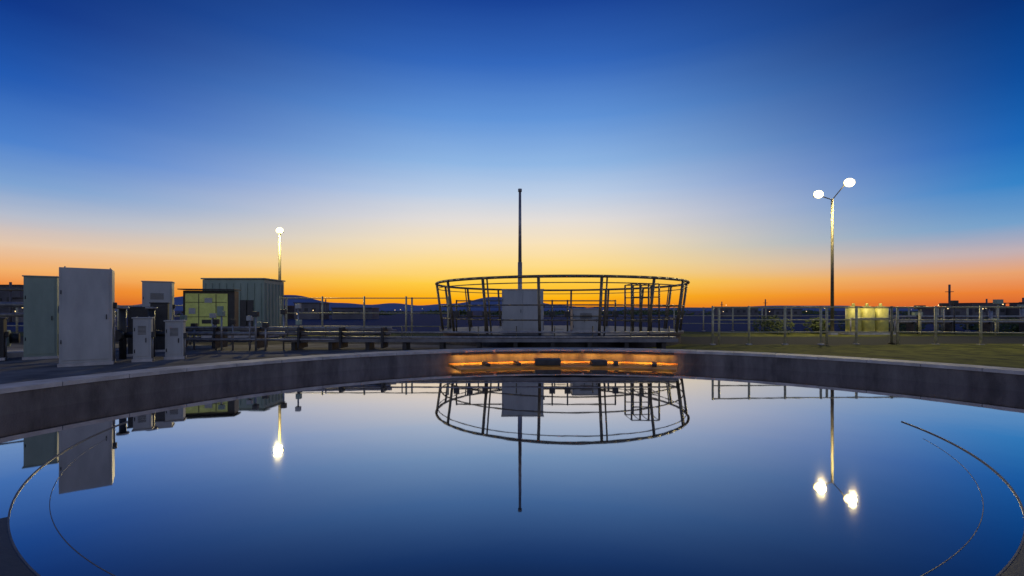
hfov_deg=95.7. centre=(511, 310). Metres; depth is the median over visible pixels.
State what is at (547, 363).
scum trough
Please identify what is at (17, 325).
metal fence
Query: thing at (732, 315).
metal fence
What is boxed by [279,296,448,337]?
metal fence
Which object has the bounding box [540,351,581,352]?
strip light
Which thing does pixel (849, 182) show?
street lamp
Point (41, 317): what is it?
electrical cabinet
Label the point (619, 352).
strip light
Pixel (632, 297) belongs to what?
access cage
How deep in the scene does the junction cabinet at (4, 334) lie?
16.46 m
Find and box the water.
[0,364,1023,575]
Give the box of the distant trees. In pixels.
[115,309,917,314]
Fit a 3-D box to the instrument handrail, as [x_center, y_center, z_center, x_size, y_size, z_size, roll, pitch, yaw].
[1.250,0.295,24.200,8.600,1.690,0.140,0,0,0]
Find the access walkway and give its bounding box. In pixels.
[283,326,677,349]
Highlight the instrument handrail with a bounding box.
[454,300,617,330]
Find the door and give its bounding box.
[240,300,253,331]
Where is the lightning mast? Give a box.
[518,189,521,288]
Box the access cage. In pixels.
[624,283,659,330]
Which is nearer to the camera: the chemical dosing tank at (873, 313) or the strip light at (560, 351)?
the strip light at (560, 351)
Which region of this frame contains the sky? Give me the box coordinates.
[0,0,1023,307]
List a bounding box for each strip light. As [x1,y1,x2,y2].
[452,352,493,354]
[496,351,537,353]
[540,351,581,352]
[584,351,625,353]
[629,352,673,354]
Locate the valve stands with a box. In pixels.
[115,304,301,358]
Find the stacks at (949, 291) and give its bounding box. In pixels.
[947,285,1023,318]
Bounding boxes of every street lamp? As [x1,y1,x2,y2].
[276,228,283,279]
[813,178,854,334]
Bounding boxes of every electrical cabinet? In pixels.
[22,275,58,359]
[57,266,116,366]
[141,281,174,319]
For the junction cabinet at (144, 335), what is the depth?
16.03 m
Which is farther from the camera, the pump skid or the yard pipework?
the yard pipework
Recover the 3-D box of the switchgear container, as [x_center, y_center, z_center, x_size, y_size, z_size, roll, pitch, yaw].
[-18.050,-0.160,31.300,4.150,3.880,2.750,0,0,0]
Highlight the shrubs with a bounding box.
[752,314,1018,333]
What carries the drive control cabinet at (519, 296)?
on the clarifier walkway platform
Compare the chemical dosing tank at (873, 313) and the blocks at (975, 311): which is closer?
the chemical dosing tank at (873, 313)
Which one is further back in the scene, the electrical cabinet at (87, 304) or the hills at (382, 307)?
the hills at (382, 307)
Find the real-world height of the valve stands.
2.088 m
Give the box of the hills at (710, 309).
[591,306,917,310]
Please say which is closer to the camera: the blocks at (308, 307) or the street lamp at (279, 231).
the street lamp at (279, 231)
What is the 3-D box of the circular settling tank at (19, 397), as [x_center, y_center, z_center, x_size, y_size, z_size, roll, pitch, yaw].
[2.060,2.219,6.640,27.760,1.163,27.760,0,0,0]
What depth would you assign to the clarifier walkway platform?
22.27 m
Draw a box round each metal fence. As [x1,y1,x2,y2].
[7,305,200,336]
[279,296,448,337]
[673,307,1019,330]
[710,306,1023,345]
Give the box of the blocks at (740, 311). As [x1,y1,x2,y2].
[714,308,802,316]
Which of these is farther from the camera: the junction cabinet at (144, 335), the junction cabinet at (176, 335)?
the junction cabinet at (176, 335)
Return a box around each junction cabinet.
[0,317,8,360]
[127,306,149,356]
[131,316,155,361]
[149,302,170,351]
[164,319,187,359]
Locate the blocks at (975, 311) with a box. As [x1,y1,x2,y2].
[921,302,1021,318]
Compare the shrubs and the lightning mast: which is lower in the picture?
the shrubs
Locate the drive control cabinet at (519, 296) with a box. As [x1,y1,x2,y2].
[501,289,544,330]
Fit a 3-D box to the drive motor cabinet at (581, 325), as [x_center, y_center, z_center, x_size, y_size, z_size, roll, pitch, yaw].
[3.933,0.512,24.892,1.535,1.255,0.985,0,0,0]
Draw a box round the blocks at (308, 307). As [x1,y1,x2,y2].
[284,302,378,318]
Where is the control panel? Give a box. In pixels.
[177,289,240,344]
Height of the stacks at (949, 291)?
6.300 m
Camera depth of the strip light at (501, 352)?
19.39 m
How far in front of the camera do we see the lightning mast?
25.52 m
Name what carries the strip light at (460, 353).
attached to the circular settling tank at (19, 397)
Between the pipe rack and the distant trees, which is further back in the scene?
the distant trees
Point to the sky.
(392, 145)
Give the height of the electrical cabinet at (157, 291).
3.245 m
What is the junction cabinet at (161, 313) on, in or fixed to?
on the ground
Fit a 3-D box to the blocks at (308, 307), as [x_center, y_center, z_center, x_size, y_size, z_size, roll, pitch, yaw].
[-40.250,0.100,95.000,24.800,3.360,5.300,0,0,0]
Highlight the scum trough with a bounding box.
[448,358,677,370]
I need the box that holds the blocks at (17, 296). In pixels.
[0,285,23,321]
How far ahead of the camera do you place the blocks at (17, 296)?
71.50 m
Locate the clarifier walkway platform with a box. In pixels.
[435,274,689,347]
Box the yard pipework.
[889,299,1023,334]
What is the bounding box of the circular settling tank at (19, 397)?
[0,347,1023,575]
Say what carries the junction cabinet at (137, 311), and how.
on the ground
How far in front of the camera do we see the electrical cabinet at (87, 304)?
14.89 m
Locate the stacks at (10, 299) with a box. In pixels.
[9,282,11,321]
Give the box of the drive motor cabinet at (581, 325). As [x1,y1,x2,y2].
[570,308,598,330]
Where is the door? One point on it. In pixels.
(250, 304)
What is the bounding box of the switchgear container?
[201,278,285,337]
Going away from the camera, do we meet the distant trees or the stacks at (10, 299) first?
the stacks at (10, 299)
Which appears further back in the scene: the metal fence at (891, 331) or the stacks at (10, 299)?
the stacks at (10, 299)
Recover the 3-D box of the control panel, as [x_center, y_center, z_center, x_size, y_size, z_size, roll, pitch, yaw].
[-15.731,0.338,24.147,2.600,2.885,1.000,0,0,-12]
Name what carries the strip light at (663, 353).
attached to the circular settling tank at (19, 397)
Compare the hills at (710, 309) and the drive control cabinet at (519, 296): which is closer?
the drive control cabinet at (519, 296)
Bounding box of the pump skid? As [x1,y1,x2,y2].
[0,288,23,357]
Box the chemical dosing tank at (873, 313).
[839,303,895,334]
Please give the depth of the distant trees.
195.20 m
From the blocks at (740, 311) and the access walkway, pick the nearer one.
the access walkway
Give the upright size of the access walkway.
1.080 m
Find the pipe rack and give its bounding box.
[186,326,395,347]
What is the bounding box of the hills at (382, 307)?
[115,295,606,310]
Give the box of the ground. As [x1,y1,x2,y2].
[0,311,1023,383]
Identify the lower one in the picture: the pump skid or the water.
the water

